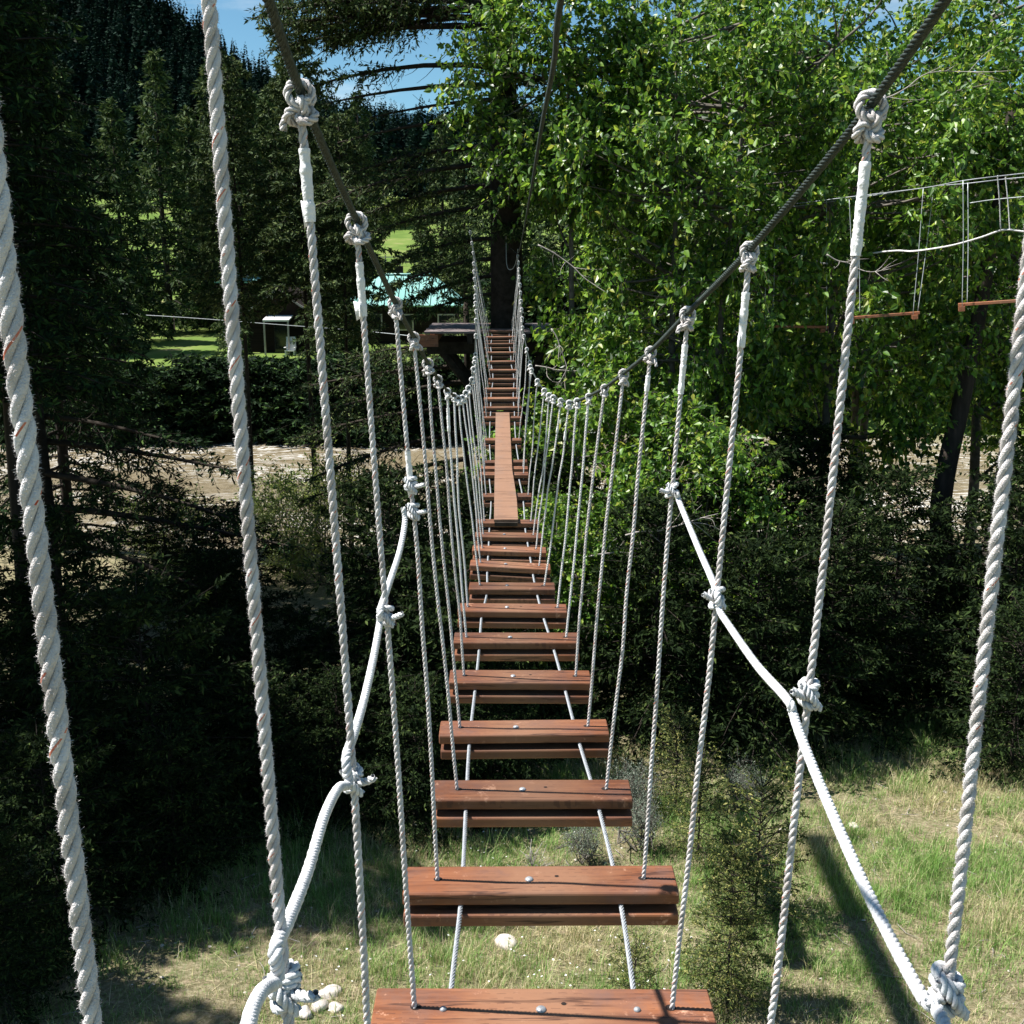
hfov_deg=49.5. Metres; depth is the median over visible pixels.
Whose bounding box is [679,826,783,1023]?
young juniper
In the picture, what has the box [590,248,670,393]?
bank shrub
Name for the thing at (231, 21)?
sky
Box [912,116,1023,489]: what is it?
cottonwood tree
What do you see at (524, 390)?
hanging rope
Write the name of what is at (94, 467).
fir tree
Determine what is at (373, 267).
fir tree
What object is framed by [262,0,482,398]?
hand cable
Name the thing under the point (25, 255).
fir tree
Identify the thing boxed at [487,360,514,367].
wooden step
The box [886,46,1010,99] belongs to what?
dead branch
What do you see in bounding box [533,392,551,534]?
hanging rope
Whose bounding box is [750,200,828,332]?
swing plank
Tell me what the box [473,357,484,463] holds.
hanging rope
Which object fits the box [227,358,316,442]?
bank shrub
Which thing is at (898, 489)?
juniper bush
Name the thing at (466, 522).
juniper bush
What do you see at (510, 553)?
wooden step
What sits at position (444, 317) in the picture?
window
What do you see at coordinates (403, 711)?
juniper bush
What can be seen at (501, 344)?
wooden step
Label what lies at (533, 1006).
wooden step
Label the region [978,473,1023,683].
juniper bush
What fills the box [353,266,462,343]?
house
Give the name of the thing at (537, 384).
hanging rope
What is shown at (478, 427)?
hanging rope
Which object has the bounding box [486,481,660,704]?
cottonwood tree
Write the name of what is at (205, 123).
fir tree
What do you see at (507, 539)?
wooden step
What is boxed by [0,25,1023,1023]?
ground
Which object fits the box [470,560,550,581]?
wooden step
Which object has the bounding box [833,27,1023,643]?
cottonwood tree
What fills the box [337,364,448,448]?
bank shrub
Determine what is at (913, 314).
swing plank
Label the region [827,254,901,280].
dead branch
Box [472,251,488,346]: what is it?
hanging rope
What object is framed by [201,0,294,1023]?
hanging rope
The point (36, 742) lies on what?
juniper bush
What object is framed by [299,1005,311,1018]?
rock
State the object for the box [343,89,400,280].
fir tree
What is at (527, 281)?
bank shrub
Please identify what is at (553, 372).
bank shrub
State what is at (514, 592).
wooden step
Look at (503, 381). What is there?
wooden step
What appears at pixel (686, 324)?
hanging rope
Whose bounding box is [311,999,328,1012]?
rock
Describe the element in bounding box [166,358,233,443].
bank shrub
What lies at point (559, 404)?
hanging rope
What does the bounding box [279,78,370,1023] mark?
hanging rope
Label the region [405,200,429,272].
fir tree
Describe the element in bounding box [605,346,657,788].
hanging rope
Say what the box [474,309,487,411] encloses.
hanging rope
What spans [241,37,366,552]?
fir tree
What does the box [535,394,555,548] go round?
hanging rope
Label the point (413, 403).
bank shrub
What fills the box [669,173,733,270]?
fir tree
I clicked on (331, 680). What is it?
juniper bush
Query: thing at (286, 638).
juniper bush
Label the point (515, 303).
hanging rope
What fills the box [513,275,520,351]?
hanging rope
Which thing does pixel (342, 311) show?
fir tree
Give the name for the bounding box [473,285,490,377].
hanging rope
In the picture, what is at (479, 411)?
hanging rope
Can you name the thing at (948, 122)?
cottonwood tree
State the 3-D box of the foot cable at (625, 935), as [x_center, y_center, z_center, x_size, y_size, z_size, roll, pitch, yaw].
[0.124,-0.603,10.252,0.122,0.832,18.667,0,13,-1]
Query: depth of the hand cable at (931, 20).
1.66 m
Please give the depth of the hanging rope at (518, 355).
14.10 m
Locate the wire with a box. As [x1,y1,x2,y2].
[147,315,406,335]
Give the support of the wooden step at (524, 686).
hanging from the hanging rope at (604, 393)
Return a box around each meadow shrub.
[362,190,409,227]
[362,206,391,229]
[383,197,415,225]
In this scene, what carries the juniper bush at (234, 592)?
on the ground at (399, 241)
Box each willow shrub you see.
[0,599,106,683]
[111,478,227,572]
[214,457,343,579]
[231,439,374,597]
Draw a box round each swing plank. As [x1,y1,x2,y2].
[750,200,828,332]
[849,188,932,323]
[958,183,1015,311]
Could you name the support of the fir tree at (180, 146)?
on the ground at (399, 241)
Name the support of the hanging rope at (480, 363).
hanging from the hand cable at (273, 16)
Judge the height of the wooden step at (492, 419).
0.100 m
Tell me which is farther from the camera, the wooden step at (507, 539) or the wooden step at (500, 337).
the wooden step at (500, 337)
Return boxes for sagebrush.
[550,827,619,865]
[601,753,674,819]
[609,784,669,854]
[712,753,774,814]
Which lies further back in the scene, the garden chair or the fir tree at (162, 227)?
the fir tree at (162, 227)
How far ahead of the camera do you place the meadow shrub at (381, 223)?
161.62 m
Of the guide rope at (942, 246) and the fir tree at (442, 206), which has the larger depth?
the fir tree at (442, 206)
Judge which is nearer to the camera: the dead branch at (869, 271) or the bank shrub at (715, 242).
the dead branch at (869, 271)
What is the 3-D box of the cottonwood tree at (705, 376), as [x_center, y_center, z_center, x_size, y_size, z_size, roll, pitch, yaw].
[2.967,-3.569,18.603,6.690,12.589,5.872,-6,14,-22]
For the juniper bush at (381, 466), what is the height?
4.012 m
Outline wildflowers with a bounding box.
[307,824,691,1015]
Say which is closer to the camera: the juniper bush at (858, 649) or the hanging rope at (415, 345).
the hanging rope at (415, 345)
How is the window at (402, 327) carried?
in the house
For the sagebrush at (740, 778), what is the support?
on the ground at (399, 241)
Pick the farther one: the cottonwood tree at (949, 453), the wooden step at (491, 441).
the cottonwood tree at (949, 453)
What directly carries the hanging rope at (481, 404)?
hanging from the hand cable at (273, 16)
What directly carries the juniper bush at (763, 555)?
on the ground at (399, 241)
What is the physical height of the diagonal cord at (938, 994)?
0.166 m
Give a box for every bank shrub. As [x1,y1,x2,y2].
[41,357,106,445]
[45,366,139,443]
[78,368,172,444]
[98,357,154,421]
[106,364,186,442]
[120,361,233,446]
[149,350,253,445]
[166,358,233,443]
[175,357,282,442]
[182,354,308,446]
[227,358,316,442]
[245,352,321,442]
[253,365,367,445]
[276,349,359,443]
[313,352,402,439]
[318,355,417,446]
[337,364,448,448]
[377,359,481,442]
[381,354,478,446]
[418,354,489,446]
[419,372,487,442]
[451,364,536,439]
[463,354,551,440]
[469,259,572,428]
[524,272,588,414]
[529,246,653,410]
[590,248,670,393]
[624,278,683,429]
[680,236,815,430]
[796,276,887,431]
[963,267,1018,389]
[963,283,1009,388]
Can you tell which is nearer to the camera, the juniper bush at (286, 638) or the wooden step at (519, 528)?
the wooden step at (519, 528)
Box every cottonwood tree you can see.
[419,0,700,597]
[459,372,634,552]
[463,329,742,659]
[484,0,905,473]
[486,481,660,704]
[545,0,874,445]
[568,385,818,688]
[622,0,1023,548]
[717,0,1021,549]
[818,0,1023,589]
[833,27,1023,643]
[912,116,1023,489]
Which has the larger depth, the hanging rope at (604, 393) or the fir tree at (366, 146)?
the fir tree at (366, 146)
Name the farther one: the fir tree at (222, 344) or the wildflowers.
the fir tree at (222, 344)
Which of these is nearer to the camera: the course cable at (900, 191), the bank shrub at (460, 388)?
the course cable at (900, 191)
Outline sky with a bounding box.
[161,0,1023,118]
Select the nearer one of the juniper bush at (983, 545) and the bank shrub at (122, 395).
the juniper bush at (983, 545)
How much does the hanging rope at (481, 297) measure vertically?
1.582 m
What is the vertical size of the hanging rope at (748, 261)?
1.681 m
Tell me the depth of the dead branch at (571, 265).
16.72 m
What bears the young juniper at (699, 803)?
on the ground at (399, 241)
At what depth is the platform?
19.56 m
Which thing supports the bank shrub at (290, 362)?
on the ground at (399, 241)
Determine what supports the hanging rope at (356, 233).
hanging from the hand cable at (273, 16)
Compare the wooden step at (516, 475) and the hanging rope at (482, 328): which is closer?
the wooden step at (516, 475)
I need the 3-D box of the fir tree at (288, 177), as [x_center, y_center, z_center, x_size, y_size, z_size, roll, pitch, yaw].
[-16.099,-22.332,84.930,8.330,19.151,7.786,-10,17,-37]
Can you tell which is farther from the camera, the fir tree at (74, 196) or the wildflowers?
the fir tree at (74, 196)
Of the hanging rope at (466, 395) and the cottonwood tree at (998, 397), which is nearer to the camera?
the hanging rope at (466, 395)
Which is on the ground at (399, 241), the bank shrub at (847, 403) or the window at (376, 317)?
the bank shrub at (847, 403)
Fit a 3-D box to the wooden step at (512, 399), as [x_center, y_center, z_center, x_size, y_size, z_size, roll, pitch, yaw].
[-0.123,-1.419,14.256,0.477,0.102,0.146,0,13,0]
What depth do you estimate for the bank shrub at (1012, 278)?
52.52 m
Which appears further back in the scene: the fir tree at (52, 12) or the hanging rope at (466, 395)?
the fir tree at (52, 12)
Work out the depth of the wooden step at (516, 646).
5.33 m
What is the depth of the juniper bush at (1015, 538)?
14.90 m
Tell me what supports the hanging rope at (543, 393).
hanging from the hand cable at (931, 20)
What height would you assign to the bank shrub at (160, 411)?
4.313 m
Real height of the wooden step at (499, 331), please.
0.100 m
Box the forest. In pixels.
[26,0,1023,199]
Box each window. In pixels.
[366,314,381,330]
[398,314,413,330]
[437,314,454,322]
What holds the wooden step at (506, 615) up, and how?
hanging from the hanging rope at (576, 405)
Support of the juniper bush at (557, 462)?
on the ground at (399, 241)
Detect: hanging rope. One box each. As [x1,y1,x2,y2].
[0,92,102,1023]
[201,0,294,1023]
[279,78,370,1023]
[343,211,416,1008]
[387,296,439,879]
[407,331,458,789]
[422,358,460,727]
[433,374,464,675]
[444,388,466,636]
[451,393,468,606]
[456,395,480,584]
[460,394,481,571]
[463,390,483,555]
[465,385,484,541]
[469,231,489,333]
[469,377,484,527]
[471,241,489,339]
[471,366,486,500]
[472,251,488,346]
[472,262,489,355]
[472,360,485,478]
[473,277,491,373]
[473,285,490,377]
[473,294,488,392]
[473,301,487,397]
[473,352,486,460]
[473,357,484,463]
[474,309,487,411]
[474,318,486,416]
[474,333,487,443]
[511,254,518,333]
[511,268,519,346]
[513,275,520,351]
[513,283,520,360]
[515,291,521,368]
[516,299,522,377]
[516,308,523,391]
[516,317,523,401]
[517,326,523,410]
[518,334,525,416]
[518,347,528,443]
[522,364,531,466]
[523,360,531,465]
[523,368,533,478]
[527,378,539,500]
[529,388,546,527]
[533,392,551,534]
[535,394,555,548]
[537,398,562,574]
[544,400,571,585]
[557,398,580,607]
[565,393,592,636]
[574,384,608,675]
[587,369,628,726]
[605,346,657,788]
[642,306,695,878]
[669,241,759,1008]
[767,88,888,1023]
[942,231,1023,1022]
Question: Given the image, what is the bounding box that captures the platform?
[419,323,553,406]
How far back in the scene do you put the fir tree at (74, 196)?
24.84 m
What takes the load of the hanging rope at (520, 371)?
hanging from the hand cable at (931, 20)
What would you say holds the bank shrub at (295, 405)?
on the ground at (399, 241)
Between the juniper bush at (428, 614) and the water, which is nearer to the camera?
the juniper bush at (428, 614)
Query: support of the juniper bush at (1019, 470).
on the ground at (399, 241)
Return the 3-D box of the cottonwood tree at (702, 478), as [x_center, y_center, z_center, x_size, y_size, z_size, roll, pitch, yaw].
[2.648,0.669,16.221,3.757,4.948,3.948,8,16,32]
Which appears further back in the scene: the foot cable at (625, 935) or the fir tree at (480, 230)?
the fir tree at (480, 230)
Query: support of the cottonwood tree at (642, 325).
on the ground at (399, 241)
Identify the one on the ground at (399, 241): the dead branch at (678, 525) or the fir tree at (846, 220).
the fir tree at (846, 220)
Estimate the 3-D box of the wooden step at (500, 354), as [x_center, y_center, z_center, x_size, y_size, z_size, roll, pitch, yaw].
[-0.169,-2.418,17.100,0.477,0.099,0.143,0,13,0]
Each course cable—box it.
[642,173,1023,210]
[683,177,1023,214]
[970,196,1023,202]
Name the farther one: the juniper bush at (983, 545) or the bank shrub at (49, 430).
the bank shrub at (49, 430)
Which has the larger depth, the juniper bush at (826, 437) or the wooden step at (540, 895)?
the juniper bush at (826, 437)
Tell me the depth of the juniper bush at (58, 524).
12.58 m
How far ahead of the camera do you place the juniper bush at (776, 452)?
16.54 m
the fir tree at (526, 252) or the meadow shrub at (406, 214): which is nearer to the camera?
the fir tree at (526, 252)
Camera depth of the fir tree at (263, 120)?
85.03 m
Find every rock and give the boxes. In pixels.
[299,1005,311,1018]
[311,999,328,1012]
[318,984,341,999]
[329,1001,344,1012]
[495,934,517,950]
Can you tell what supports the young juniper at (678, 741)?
on the ground at (399, 241)
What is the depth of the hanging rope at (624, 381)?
4.01 m
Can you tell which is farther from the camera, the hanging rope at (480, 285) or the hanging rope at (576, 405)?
the hanging rope at (480, 285)
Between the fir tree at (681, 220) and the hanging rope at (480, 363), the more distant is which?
the fir tree at (681, 220)
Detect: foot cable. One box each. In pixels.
[449,333,493,988]
[509,333,635,988]
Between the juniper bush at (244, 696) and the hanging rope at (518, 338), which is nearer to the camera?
the juniper bush at (244, 696)
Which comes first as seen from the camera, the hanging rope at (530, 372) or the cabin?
the hanging rope at (530, 372)
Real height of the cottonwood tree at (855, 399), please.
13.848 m
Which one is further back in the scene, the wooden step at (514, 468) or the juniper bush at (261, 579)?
the juniper bush at (261, 579)
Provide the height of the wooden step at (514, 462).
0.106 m
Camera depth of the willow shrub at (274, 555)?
23.94 m
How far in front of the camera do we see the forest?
288.28 m
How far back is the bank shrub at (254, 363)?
47.03 m
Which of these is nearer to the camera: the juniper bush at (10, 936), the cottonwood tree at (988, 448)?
the juniper bush at (10, 936)
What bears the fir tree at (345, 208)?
on the ground at (399, 241)
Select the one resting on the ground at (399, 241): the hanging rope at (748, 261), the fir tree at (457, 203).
the fir tree at (457, 203)
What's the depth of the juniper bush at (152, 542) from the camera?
20.92 m
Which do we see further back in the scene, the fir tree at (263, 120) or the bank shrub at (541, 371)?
the fir tree at (263, 120)
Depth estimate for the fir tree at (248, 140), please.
82.12 m
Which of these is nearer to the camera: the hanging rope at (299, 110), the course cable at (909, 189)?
the hanging rope at (299, 110)
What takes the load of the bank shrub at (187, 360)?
on the ground at (399, 241)
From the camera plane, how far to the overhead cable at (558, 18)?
2.60 m
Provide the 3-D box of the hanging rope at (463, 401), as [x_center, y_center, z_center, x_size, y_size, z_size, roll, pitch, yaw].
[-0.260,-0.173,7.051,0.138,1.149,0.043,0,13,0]
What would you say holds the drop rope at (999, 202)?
hanging from the course cable at (909, 189)
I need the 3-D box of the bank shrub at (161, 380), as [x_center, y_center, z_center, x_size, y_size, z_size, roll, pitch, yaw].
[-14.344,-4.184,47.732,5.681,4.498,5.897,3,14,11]
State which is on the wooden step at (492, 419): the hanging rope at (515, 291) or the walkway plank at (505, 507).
the walkway plank at (505, 507)
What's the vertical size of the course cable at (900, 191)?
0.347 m
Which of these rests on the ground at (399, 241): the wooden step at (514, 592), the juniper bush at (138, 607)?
the juniper bush at (138, 607)
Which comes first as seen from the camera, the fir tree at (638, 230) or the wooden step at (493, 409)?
the wooden step at (493, 409)
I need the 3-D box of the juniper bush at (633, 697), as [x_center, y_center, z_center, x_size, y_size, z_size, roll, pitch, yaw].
[1.830,1.610,14.556,2.936,3.921,3.411,0,13,0]
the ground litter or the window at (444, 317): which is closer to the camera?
the ground litter
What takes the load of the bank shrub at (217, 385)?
on the ground at (399, 241)
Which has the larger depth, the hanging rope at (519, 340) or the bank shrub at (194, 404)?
the bank shrub at (194, 404)
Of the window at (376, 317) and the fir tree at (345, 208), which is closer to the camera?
the window at (376, 317)
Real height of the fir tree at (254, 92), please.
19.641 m
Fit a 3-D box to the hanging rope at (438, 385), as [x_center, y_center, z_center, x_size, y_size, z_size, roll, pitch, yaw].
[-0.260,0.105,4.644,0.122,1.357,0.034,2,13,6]
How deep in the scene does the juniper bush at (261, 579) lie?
19.23 m
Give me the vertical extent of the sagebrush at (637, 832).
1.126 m
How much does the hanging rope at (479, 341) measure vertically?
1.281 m
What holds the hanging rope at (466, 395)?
hanging from the hand cable at (273, 16)
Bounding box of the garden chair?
[283,337,295,354]
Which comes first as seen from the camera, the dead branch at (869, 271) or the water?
the dead branch at (869, 271)
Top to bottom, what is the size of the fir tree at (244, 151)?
11.672 m
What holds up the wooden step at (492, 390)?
hanging from the hanging rope at (519, 340)
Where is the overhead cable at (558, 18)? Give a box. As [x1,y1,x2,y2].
[511,0,563,253]
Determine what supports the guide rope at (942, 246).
attached to the swing plank at (961, 306)
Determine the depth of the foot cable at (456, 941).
3.43 m
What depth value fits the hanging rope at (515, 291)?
18.64 m
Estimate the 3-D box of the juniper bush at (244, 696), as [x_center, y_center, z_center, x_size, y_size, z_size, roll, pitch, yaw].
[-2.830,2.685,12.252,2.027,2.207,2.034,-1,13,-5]
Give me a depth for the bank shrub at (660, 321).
50.44 m
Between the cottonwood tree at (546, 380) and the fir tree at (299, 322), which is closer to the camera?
the cottonwood tree at (546, 380)
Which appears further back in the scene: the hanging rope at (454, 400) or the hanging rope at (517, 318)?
the hanging rope at (517, 318)
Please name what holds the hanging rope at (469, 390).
hanging from the hand cable at (273, 16)
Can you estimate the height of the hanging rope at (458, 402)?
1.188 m
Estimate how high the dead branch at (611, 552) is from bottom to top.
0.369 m
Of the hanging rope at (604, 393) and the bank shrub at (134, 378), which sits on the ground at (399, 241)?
the bank shrub at (134, 378)
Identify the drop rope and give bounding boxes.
[997,175,1000,230]
[1005,177,1009,228]
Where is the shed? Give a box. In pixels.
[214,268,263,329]
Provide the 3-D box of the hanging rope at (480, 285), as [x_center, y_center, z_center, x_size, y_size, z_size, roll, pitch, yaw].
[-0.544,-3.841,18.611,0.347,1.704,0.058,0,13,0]
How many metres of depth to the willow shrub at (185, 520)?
24.00 m
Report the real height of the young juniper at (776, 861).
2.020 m
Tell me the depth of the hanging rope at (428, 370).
4.02 m
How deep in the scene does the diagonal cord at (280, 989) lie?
1.32 m
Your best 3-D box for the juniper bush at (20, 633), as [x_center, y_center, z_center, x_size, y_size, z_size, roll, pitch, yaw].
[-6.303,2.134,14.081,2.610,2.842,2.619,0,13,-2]
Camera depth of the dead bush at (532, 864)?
11.47 m
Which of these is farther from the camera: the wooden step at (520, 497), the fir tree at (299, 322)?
the fir tree at (299, 322)
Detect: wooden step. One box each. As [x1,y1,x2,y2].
[371,988,716,1023]
[402,866,678,926]
[431,780,632,826]
[439,719,609,758]
[449,670,590,703]
[454,633,578,660]
[458,603,566,628]
[469,582,554,603]
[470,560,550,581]
[472,545,546,563]
[475,532,541,546]
[477,519,538,532]
[479,472,528,483]
[481,466,527,471]
[482,416,521,425]
[483,406,521,414]
[483,493,531,506]
[484,343,515,349]
[484,397,520,405]
[484,438,521,448]
[485,330,515,335]
[485,336,515,342]
[485,387,518,395]
[485,459,527,465]
[486,351,516,358]
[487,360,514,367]
[488,378,516,385]
[489,369,515,376]
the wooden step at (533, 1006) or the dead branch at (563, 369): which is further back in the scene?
the dead branch at (563, 369)
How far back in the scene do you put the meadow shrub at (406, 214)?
168.37 m
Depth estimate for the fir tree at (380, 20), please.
19.24 m
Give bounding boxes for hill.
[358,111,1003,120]
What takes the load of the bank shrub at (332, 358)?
on the ground at (399, 241)
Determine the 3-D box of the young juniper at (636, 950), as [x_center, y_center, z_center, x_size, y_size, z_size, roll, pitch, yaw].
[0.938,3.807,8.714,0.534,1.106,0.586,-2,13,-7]
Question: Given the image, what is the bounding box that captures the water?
[0,432,1023,549]
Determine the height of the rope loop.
0.710 m
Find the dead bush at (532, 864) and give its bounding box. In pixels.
[507,839,553,865]
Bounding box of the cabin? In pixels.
[245,287,324,354]
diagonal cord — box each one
[240,476,427,1023]
[659,481,969,1023]
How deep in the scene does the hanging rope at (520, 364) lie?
13.56 m
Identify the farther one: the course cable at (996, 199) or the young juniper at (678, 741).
the course cable at (996, 199)
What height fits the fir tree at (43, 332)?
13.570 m
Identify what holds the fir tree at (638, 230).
on the ground at (399, 241)
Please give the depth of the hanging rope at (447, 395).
5.23 m
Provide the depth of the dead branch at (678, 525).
13.99 m
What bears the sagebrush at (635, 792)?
on the ground at (399, 241)
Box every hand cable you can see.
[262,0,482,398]
[517,0,951,402]
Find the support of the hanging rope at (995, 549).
hanging from the hand cable at (931, 20)
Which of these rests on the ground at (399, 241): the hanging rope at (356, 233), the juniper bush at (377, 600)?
the juniper bush at (377, 600)
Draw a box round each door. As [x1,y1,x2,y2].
[274,322,289,351]
[418,319,432,333]
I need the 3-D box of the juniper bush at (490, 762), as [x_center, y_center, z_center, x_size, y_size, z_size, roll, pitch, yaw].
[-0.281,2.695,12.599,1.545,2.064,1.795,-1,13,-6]
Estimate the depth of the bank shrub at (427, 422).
46.70 m
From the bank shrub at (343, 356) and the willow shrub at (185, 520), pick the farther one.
the bank shrub at (343, 356)
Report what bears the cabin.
on the ground at (399, 241)
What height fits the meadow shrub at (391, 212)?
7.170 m
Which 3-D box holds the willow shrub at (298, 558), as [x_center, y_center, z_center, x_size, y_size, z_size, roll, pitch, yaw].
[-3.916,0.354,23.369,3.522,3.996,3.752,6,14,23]
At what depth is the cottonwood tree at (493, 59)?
17.35 m
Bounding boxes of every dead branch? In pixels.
[535,359,603,379]
[538,244,604,292]
[545,328,566,392]
[588,538,646,561]
[625,512,719,542]
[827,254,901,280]
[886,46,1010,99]
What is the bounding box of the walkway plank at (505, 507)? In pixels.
[494,412,517,525]
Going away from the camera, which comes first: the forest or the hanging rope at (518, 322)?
the hanging rope at (518, 322)
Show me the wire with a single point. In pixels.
(241, 321)
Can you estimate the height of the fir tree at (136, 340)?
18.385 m
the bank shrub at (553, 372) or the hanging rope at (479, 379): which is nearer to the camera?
the hanging rope at (479, 379)
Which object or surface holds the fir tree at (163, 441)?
on the ground at (399, 241)
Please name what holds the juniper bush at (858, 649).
on the ground at (399, 241)
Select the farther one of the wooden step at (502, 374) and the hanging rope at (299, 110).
the wooden step at (502, 374)
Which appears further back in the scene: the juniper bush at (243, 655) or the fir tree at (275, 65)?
the fir tree at (275, 65)
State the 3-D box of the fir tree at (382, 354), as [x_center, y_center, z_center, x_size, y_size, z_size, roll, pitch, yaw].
[-2.430,-1.107,22.646,4.241,6.304,2.780,-5,14,-20]
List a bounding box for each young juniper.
[604,926,663,988]
[638,704,711,817]
[659,741,734,873]
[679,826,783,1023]
[698,755,816,945]
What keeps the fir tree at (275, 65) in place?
on the ground at (399, 241)
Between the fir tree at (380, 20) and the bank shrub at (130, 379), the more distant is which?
the bank shrub at (130, 379)
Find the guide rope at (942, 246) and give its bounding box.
[816,229,1023,264]
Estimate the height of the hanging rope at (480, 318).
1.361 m
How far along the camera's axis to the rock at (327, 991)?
9.27 m
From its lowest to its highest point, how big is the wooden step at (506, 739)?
0.107 m
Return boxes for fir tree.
[0,0,158,691]
[0,0,166,417]
[0,0,185,552]
[0,1,133,346]
[5,62,72,348]
[17,268,308,646]
[43,66,152,353]
[80,96,180,345]
[114,48,221,337]
[153,104,215,327]
[169,58,265,331]
[177,49,303,549]
[189,63,292,331]
[210,259,260,358]
[230,90,293,261]
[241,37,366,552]
[242,0,672,489]
[243,85,301,280]
[260,52,313,254]
[273,94,336,319]
[283,300,480,512]
[290,191,362,357]
[295,109,401,547]
[322,122,371,317]
[326,274,362,355]
[333,121,378,281]
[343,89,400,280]
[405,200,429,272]
[412,113,475,294]
[431,136,490,317]
[451,133,521,327]
[482,143,556,316]
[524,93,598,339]
[620,161,670,256]
[660,167,697,254]
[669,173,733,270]
[828,158,868,241]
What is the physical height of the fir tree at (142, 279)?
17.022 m
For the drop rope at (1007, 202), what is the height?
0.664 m
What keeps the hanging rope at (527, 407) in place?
hanging from the hand cable at (931, 20)
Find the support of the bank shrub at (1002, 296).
on the ground at (399, 241)
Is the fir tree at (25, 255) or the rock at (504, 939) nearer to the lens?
the rock at (504, 939)
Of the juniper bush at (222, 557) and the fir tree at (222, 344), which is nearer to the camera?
the juniper bush at (222, 557)
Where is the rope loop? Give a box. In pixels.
[506,236,517,269]
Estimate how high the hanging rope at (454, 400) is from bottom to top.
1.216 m
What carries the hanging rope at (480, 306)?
hanging from the hand cable at (273, 16)
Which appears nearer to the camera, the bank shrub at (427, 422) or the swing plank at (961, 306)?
the swing plank at (961, 306)
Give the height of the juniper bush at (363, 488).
4.334 m
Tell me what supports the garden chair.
on the ground at (399, 241)
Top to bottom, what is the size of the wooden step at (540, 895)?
0.108 m
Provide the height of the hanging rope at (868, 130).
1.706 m
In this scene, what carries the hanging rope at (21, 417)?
hanging from the hand cable at (273, 16)
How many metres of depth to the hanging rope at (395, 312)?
2.80 m
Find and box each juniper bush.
[0,493,184,829]
[0,573,120,784]
[0,697,164,986]
[0,795,106,1023]
[1,552,288,903]
[110,476,210,612]
[144,497,303,636]
[154,541,290,710]
[154,600,315,800]
[162,549,280,669]
[177,657,342,851]
[251,596,358,746]
[255,463,508,794]
[275,659,411,840]
[301,522,610,844]
[306,458,480,685]
[315,553,431,705]
[326,665,504,866]
[374,464,586,739]
[421,661,546,831]
[442,433,651,682]
[551,484,761,767]
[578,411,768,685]
[604,430,890,709]
[634,512,875,792]
[721,489,944,760]
[742,409,907,670]
[785,456,988,743]
[868,475,1023,763]
[919,440,1023,712]
[919,587,1023,791]
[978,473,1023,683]
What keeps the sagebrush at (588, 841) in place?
on the ground at (399, 241)
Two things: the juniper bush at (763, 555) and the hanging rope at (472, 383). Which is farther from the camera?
the juniper bush at (763, 555)
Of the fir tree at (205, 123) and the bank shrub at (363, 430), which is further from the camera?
the fir tree at (205, 123)
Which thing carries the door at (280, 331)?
in the cabin
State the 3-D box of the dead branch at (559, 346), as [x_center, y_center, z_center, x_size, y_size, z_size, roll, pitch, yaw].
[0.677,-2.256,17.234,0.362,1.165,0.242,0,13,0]
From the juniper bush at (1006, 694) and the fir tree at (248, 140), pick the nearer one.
the juniper bush at (1006, 694)
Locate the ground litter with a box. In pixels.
[0,758,1023,1023]
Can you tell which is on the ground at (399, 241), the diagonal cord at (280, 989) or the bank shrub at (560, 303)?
the bank shrub at (560, 303)
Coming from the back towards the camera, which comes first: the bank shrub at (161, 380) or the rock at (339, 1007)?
the bank shrub at (161, 380)
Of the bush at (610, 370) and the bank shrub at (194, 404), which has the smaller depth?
the bush at (610, 370)
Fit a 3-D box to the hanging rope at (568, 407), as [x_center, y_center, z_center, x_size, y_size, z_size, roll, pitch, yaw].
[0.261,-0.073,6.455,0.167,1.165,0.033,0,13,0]
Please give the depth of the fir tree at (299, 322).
66.79 m
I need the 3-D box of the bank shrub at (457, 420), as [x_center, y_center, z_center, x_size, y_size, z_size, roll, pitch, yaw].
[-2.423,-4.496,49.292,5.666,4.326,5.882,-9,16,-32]
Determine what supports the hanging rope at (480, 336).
hanging from the hand cable at (273, 16)
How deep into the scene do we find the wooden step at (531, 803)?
3.55 m
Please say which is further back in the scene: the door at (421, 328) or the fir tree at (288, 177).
the fir tree at (288, 177)

